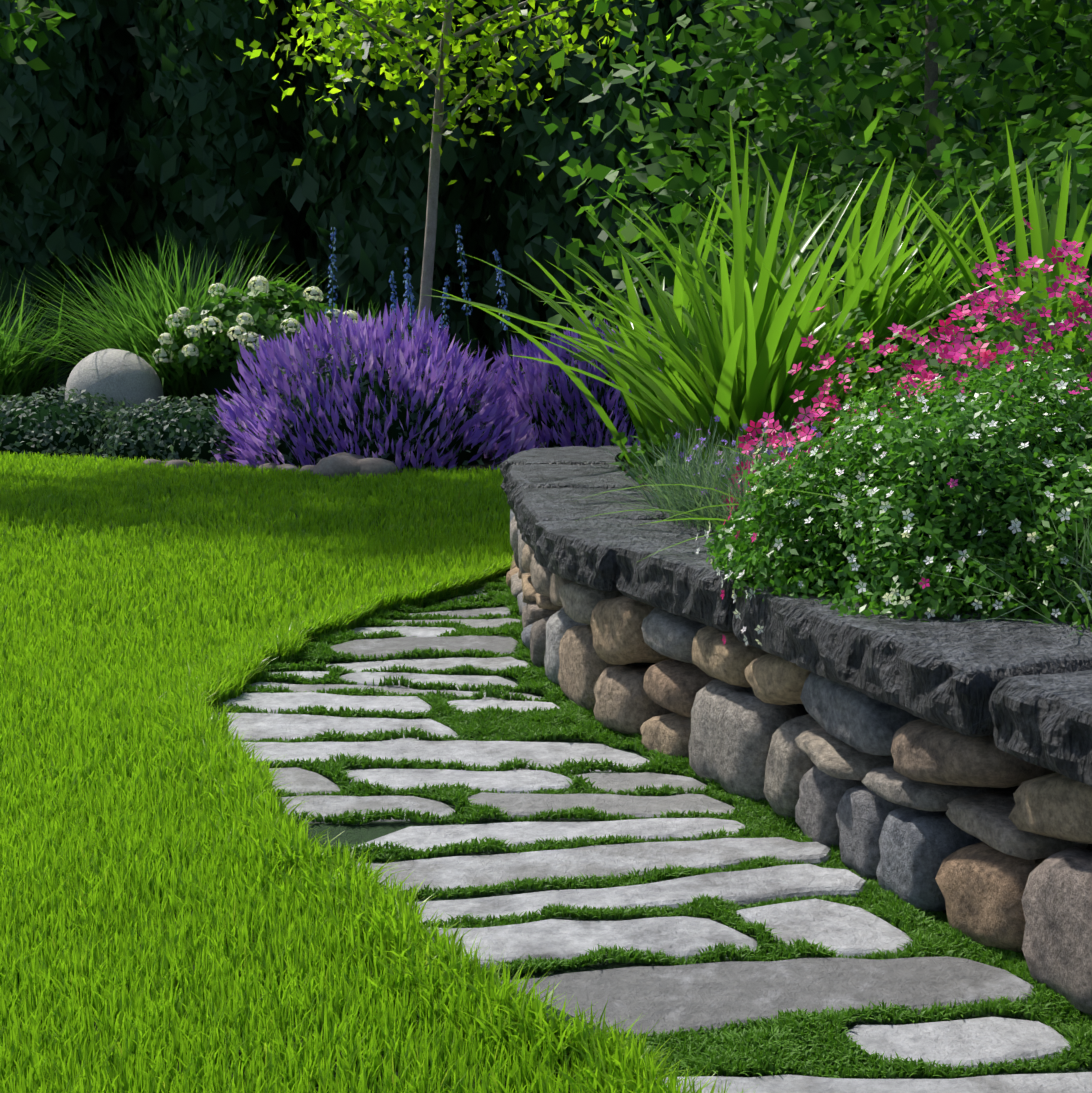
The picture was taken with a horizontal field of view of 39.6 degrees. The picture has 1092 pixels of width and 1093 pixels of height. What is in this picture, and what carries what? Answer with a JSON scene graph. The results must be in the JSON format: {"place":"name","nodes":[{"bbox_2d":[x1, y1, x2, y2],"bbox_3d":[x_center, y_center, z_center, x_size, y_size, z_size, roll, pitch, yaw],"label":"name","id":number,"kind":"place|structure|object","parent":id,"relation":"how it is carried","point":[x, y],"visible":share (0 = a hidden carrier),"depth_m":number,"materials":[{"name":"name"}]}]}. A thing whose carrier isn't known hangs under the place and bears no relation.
{"place":"outdoors","nodes":[
{"label":"outdoors","id":0,"kind":"place"},
{"bbox_2d":[0,450,510,542],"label":"lawn grass","id":1,"kind":"structure","parent":0,"point":[84,485],"depth_m":7.87,"materials":[{"name":"green plant"}]},
{"bbox_2d":[0,529,513,635],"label":"lawn grass","id":2,"kind":"structure","parent":0,"point":[250,580],"depth_m":5.58,"materials":[{"name":"green plant"}]},
{"bbox_2d":[57,455,504,471],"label":"bed soil","id":3,"kind":"structure","parent":0,"point":[487,462],"depth_m":10.24,"materials":[{"name":"brown soil"}]},
{"bbox_2d":[0,265,99,407],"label":"miscanthus","id":4,"kind":"object","parent":3,"relation":"on","point":[14,369],"visible":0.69,"depth_m":12.98,"materials":[{"name":"green plant"}]},
{"bbox_2d":[0,77,102,358],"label":"hedge","id":5,"kind":"object","parent":3,"relation":"on","point":[18,197],"visible":0.08,"depth_m":14.72,"materials":[{"name":"green plant"}]},
{"bbox_2d":[0,0,132,404],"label":"thuja sprays","id":6,"kind":"object","parent":3,"relation":"on","point":[48,143],"visible":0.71,"depth_m":14.57,"materials":[{"name":"green plant"}]},
{"bbox_2d":[0,384,146,457],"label":"groundcover","id":7,"kind":"object","parent":3,"relation":"on","point":[35,400],"depth_m":10.78,"materials":[{"name":"green plant"}]},
{"bbox_2d":[65,349,163,418],"bbox_3d":[-3.353,-1.163,11.802,0.739,0.744,0.745,0,8,-2],"label":"stone sphere","id":8,"kind":"object","parent":3,"relation":"on","point":[119,374],"visible":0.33,"depth_m":11.53,"materials":[{"name":"stone"}]},
{"bbox_2d":[89,394,270,462],"bbox_3d":[-2.524,-0.843,10.800,1.573,0.479,1.286,0,8,-2],"label":"groundcover","id":9,"kind":"object","parent":3,"relation":"on","point":[139,413],"depth_m":10.44,"materials":[{"name":"green plant"}]},
{"bbox_2d":[0,226,393,408],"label":"miscanthus","id":10,"kind":"object","parent":3,"relation":"on","point":[143,329],"visible":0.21,"depth_m":12.47,"materials":[{"name":"green plant"}]},
{"bbox_2d":[110,0,324,315],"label":"thuja sprays","id":11,"kind":"object","parent":3,"relation":"on","point":[212,130],"visible":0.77,"depth_m":14.97,"materials":[{"name":"green plant"}]},
{"bbox_2d":[150,15,291,291],"bbox_3d":[-3.375,-4.181,15.623,1.438,5.586,1.512,0,8,-2],"label":"hedge","id":12,"kind":"object","parent":3,"relation":"on","point":[180,216],"depth_m":15.13,"materials":[{"name":"green plant"}]},
{"bbox_2d":[216,393,284,414],"bbox_3d":[-2.150,-0.984,11.760,1.211,0.458,0.973,0,8,-2],"label":"groundcover","id":13,"kind":"object","parent":3,"relation":"on","point":[246,400],"depth_m":11.64,"materials":[{"name":"plant"}]},
{"bbox_2d":[157,277,355,402],"bbox_3d":[-2.253,-1.551,11.979,1.666,1.134,1.494,0,8,-2],"label":"hydrangea","id":14,"kind":"object","parent":3,"relation":"on","point":[264,310],"depth_m":11.64,"materials":[{"name":"green plant"}]},
{"bbox_2d":[152,275,362,363],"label":"white flowers","id":15,"kind":"object","parent":14,"relation":"attached to","point":[165,338],"visible":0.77,"depth_m":11.63,"materials":[{"name":"white plant"}]},
{"bbox_2d":[189,283,476,386],"bbox_3d":[-1.635,-1.593,12.859,2.538,1.281,2.368,7,11,39],"label":"bush","id":16,"kind":"object","parent":3,"relation":"on","point":[373,315],"visible":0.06,"depth_m":12.66,"materials":[{"name":"green plant"}]},
{"bbox_2d":[234,324,515,470],"bbox_3d":[-1.158,-1.019,10.311,2.029,0.981,1.894,0,8,-2],"label":"catmint","id":17,"kind":"object","parent":3,"relation":"on","point":[462,456],"depth_m":9.85,"materials":[{"name":"plant"}]},
{"bbox_2d":[210,300,544,472],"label":"catmint spikes","id":18,"kind":"object","parent":3,"relation":"on","point":[363,335],"visible":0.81,"depth_m":9.83,"materials":[{"name":"purple plant"}]},
{"bbox_2d":[273,0,491,305],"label":"thuja sprays","id":19,"kind":"object","parent":3,"relation":"on","point":[283,9],"visible":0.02,"depth_m":16.24,"materials":[{"name":"green plant"}]},
{"bbox_2d":[278,0,493,400],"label":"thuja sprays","id":20,"kind":"object","parent":3,"relation":"on","point":[376,179],"visible":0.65,"depth_m":14.13,"materials":[{"name":"green plant"}]},
{"bbox_2d":[327,27,462,395],"bbox_3d":[-1.473,-4.338,14.687,1.355,6.170,1.425,0,8,-2],"label":"thuja","id":21,"kind":"object","parent":3,"relation":"on","point":[453,291],"depth_m":14.34,"materials":[{"name":"green plant"}]},
{"bbox_2d":[324,224,512,383],"bbox_3d":[-0.966,-1.611,11.606,1.348,1.686,0.681,-4,9,-25],"label":"delphinium","id":22,"kind":"object","parent":3,"relation":"on","point":[406,276],"depth_m":11.55,"materials":[{"name":"blue plant"}]},
{"bbox_2d":[213,0,670,328],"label":"young tree","id":23,"kind":"object","parent":3,"relation":"on","point":[347,21],"depth_m":10.91,"materials":[{"name":"green plant"}]},
{"bbox_2d":[460,0,662,348],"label":"thuja sprays","id":24,"kind":"object","parent":3,"relation":"on","point":[491,141],"depth_m":16.39,"materials":[{"name":"green plant"}]},
{"bbox_2d":[465,317,662,461],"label":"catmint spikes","id":25,"kind":"object","parent":3,"relation":"on","point":[531,382],"visible":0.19,"depth_m":10.30,"materials":[{"name":"purple plant"}]},
{"bbox_2d":[475,0,695,385],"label":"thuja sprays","id":26,"kind":"object","parent":3,"relation":"on","point":[552,213],"visible":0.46,"depth_m":13.83,"materials":[{"name":"green plant"}]},
{"bbox_2d":[657,0,710,225],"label":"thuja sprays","id":27,"kind":"object","parent":3,"relation":"on","point":[696,8],"visible":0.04,"depth_m":16.42,"materials":[{"name":"green plant"}]},
{"bbox_2d":[670,0,874,378],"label":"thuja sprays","id":28,"kind":"object","parent":3,"relation":"on","point":[788,27],"visible":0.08,"depth_m":14.83,"materials":[{"name":"green plant"}]},
{"bbox_2d":[869,0,1042,236],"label":"thuja sprays","id":29,"kind":"object","parent":3,"relation":"on","point":[973,122],"visible":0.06,"depth_m":14.86,"materials":[{"name":"green plant"}]},
{"bbox_2d":[855,0,1067,180],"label":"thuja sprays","id":30,"kind":"object","parent":3,"relation":"on","point":[885,2],"depth_m":16.43,"materials":[{"name":"green plant"}]},
{"bbox_2d":[1028,0,1091,192],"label":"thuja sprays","id":31,"kind":"object","parent":3,"relation":"on","point":[1038,64],"visible":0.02,"depth_m":16.50,"materials":[{"name":"green plant"}]},
{"bbox_2d":[1057,0,1091,122],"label":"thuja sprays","id":32,"kind":"object","parent":3,"relation":"on","point":[1088,1],"visible":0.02,"depth_m":14.82,"materials":[{"name":"green plant"}]},
{"bbox_2d":[0,469,1023,1092],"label":"lawn ground","id":33,"kind":"structure","parent":0,"point":[40,745],"depth_m":2.90,"materials":[{"name":"green plant"}]},
{"bbox_2d":[0,616,306,806],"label":"lawn grass","id":34,"kind":"structure","parent":33,"relation":"on","point":[94,689],"depth_m":3.69,"materials":[{"name":"green plant"}]},
{"bbox_2d":[0,0,322,70],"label":"shade tree","id":35,"kind":"object","parent":33,"relation":"on","point":[34,13],"visible":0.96,"depth_m":10.38,"materials":[{"name":"green plant"}]},
{"bbox_2d":[144,452,395,478],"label":"edging stones","id":36,"kind":"object","parent":33,"relation":"on","point":[342,463],"visible":0.5,"depth_m":9.19,"materials":[{"name":"grey stone"}]},
{"bbox_2d":[42,622,574,1092],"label":"grass blades","id":37,"kind":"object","parent":33,"relation":"on","point":[314,1010],"visible":0.02,"depth_m":2.04,"materials":[{"name":"green plant"}]},
{"bbox_2d":[132,553,758,1092],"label":"lawn edge tufts","id":38,"kind":"object","parent":37,"relation":"on","point":[248,779],"visible":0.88,"depth_m":2.43,"materials":[{"name":"green plant"}]},
{"bbox_2d":[0,766,644,1092],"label":"lawn grass","id":39,"kind":"structure","parent":33,"relation":"on","point":[143,832],"depth_m":2.15,"materials":[{"name":"green plant"}]},
{"bbox_2d":[211,587,1091,1092],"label":"stepping stones","id":40,"kind":"object","parent":33,"relation":"on","point":[685,997],"visible":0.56,"depth_m":2.50,"materials":[{"name":"grey stone"}]},
{"bbox_2d":[262,661,1091,1078],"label":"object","id":41,"kind":"object","parent":33,"relation":"on","point":[352,835],"depth_m":2.72,"materials":[{"name":"green plant"}]},
{"bbox_2d":[207,576,1091,1078],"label":"path moss","id":42,"kind":"object","parent":41,"relation":"on","point":[805,1042],"visible":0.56,"depth_m":2.69,"materials":[{"name":"green plant"}]},
{"bbox_2d":[451,0,1091,388],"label":"hedge","id":43,"kind":"object","parent":33,"relation":"on","point":[825,89],"depth_m":7.28,"materials":[{"name":"green plant"}]},
{"bbox_2d":[506,509,1091,1014],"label":"cobble wall","id":44,"kind":"structure","parent":33,"relation":"on","point":[910,809],"depth_m":2.61,"materials":[{"name":"grey stone"}]},
{"bbox_2d":[500,446,639,489],"bbox_3d":[0.092,-0.298,5.733,0.535,0.120,0.732,0,8,-2],"label":"capstone","id":45,"kind":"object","parent":44,"relation":"on","point":[577,455],"depth_m":5.54,"materials":[{"name":"grey stone"}]},
{"bbox_2d":[504,464,640,512],"bbox_3d":[0.072,-0.186,4.996,0.421,0.115,0.717,0,8,-2],"label":"capstone","id":46,"kind":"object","parent":44,"relation":"on","point":[517,478],"depth_m":4.91,"materials":[{"name":"grey stone"}]},
{"bbox_2d":[513,487,673,551],"bbox_3d":[0.123,-0.076,4.266,0.411,0.113,0.737,-1,9,-5],"label":"capstone","id":47,"kind":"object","parent":44,"relation":"on","point":[532,507],"depth_m":4.19,"materials":[{"name":"grey stone"}]},
{"bbox_2d":[599,445,640,467],"bbox_3d":[0.631,-0.345,6.071,0.824,0.114,0.431,-2,9,-16],"label":"capstone","id":48,"kind":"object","parent":44,"relation":"on","point":[616,447],"depth_m":6.05,"materials":[{"name":"grey stone"}]},
{"bbox_2d":[533,519,734,591],"bbox_3d":[0.219,0.010,3.690,0.432,0.112,0.491,-3,9,-20],"label":"capstone","id":49,"kind":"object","parent":44,"relation":"on","point":[584,553],"depth_m":3.59,"materials":[{"name":"grey stone"}]},
{"bbox_2d":[615,538,771,632],"bbox_3d":[0.425,0.071,3.245,0.400,0.123,0.503,-4,9,-24],"label":"capstone","id":50,"kind":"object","parent":44,"relation":"on","point":[683,579],"depth_m":3.17,"materials":[{"name":"grey stone"}]},
{"bbox_2d":[732,585,1091,736],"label":"capstone","id":51,"kind":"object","parent":44,"relation":"on","point":[950,673],"depth_m":2.42,"materials":[{"name":"grey stone"}]},
{"bbox_2d":[989,670,1091,786],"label":"capstone","id":52,"kind":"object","parent":44,"relation":"on","point":[1043,720],"depth_m":2.08,"materials":[{"name":"grey stone"}]},
{"bbox_2d":[484,336,636,447],"bbox_3d":[0.332,-1.053,10.810,1.609,0.899,1.523,0,8,-2],"label":"bush","id":53,"kind":"object","parent":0,"point":[550,426],"depth_m":10.41,"materials":[{"name":"plant"}]},
{"bbox_2d":[519,19,653,341],"bbox_3d":[0.385,-4.076,14.438,1.403,5.726,1.475,0,8,-2],"label":"thuja","id":54,"kind":"object","parent":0,"point":[524,187],"visible":0.02,"depth_m":14.12,"materials":[{"name":"green plant"}]},
{"bbox_2d":[620,467,675,499],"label":"raised bed soil","id":55,"kind":"structure","parent":0,"point":[629,468],"depth_m":5.37,"materials":[{"name":"brown soil"}]},
{"bbox_2d":[571,443,763,555],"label":"grass blades","id":56,"kind":"object","parent":55,"relation":"on","point":[701,517],"visible":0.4,"depth_m":3.52,"materials":[{"name":"green plant"}]},
{"bbox_2d":[609,423,813,499],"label":"bed filler leaves","id":57,"kind":"object","parent":55,"relation":"on","point":[633,457],"visible":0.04,"depth_m":4.96,"materials":[{"name":"green leaf"}]},
{"bbox_2d":[421,115,1013,477],"bbox_3d":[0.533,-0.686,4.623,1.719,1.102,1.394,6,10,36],"label":"ornamental grass","id":58,"kind":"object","parent":55,"relation":"on","point":[753,333],"depth_m":4.39,"materials":[{"name":"green plant"}]},
{"bbox_2d":[542,136,1087,446],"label":"ornamental grass","id":59,"kind":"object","parent":55,"relation":"on","point":[855,272],"depth_m":4.66,"materials":[{"name":"green plant"}]},
{"bbox_2d":[568,405,1091,635],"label":"plant","id":60,"kind":"object","parent":55,"relation":"on","point":[682,498],"depth_m":3.74,"materials":[{"name":"green plant"}]},
{"bbox_2d":[666,138,1003,400],"bbox_3d":[1.375,-0.985,6.552,1.792,1.512,1.927,0,8,-2],"label":"shrub","id":61,"kind":"object","parent":55,"relation":"on","point":[842,188],"depth_m":6.18,"materials":[{"name":"green plant"}]},
{"bbox_2d":[772,489,902,595],"bbox_3d":[0.629,0.033,2.823,0.583,0.309,0.206,-3,9,-16],"label":"grass blade","id":62,"kind":"object","parent":55,"relation":"on","point":[824,495],"visible":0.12,"depth_m":2.72,"materials":[{"name":"green plant"}]},
{"bbox_2d":[696,349,1091,645],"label":"bush","id":63,"kind":"object","parent":55,"relation":"on","point":[1019,415],"depth_m":2.72,"materials":[{"name":"green plant"}]},
{"bbox_2d":[720,382,1088,643],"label":"pink flowers","id":64,"kind":"object","parent":55,"relation":"on","point":[951,486],"visible":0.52,"depth_m":2.80,"materials":[{"name":"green plant"}]},
{"bbox_2d":[722,216,1091,510],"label":"pink plant","id":65,"kind":"object","parent":55,"relation":"on","point":[954,354],"depth_m":3.68,"materials":[{"name":"pink plant"}]},
{"bbox_2d":[827,118,1091,390],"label":"ornamental grass","id":66,"kind":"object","parent":55,"relation":"on","point":[1043,241],"depth_m":4.43,"materials":[{"name":"green plant"}]},
{"bbox_2d":[887,99,1091,381],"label":"shrub","id":67,"kind":"object","parent":55,"relation":"on","point":[1076,145],"depth_m":5.39,"materials":[{"name":"green plant"}]},
{"bbox_2d":[709,65,837,196],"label":"leaves","id":68,"kind":"object","parent":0,"point":[754,115],"visible":0.02,"depth_m":14.97,"materials":[{"name":"green plant"}]},
{"bbox_2d":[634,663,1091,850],"bbox_3d":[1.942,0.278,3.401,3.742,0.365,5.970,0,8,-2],"label":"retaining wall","id":69,"kind":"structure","parent":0,"point":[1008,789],"depth_m":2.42,"materials":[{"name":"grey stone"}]},
{"bbox_2d":[874,33,895,109],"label":"leaves","id":70,"kind":"object","parent":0,"point":[893,40],"depth_m":16.60,"materials":[{"name":"green plant"}]},
{"bbox_2d":[907,41,1004,174],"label":"leaves","id":71,"kind":"object","parent":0,"point":[973,47],"depth_m":14.91,"materials":[{"name":"green plant"}]}
]}

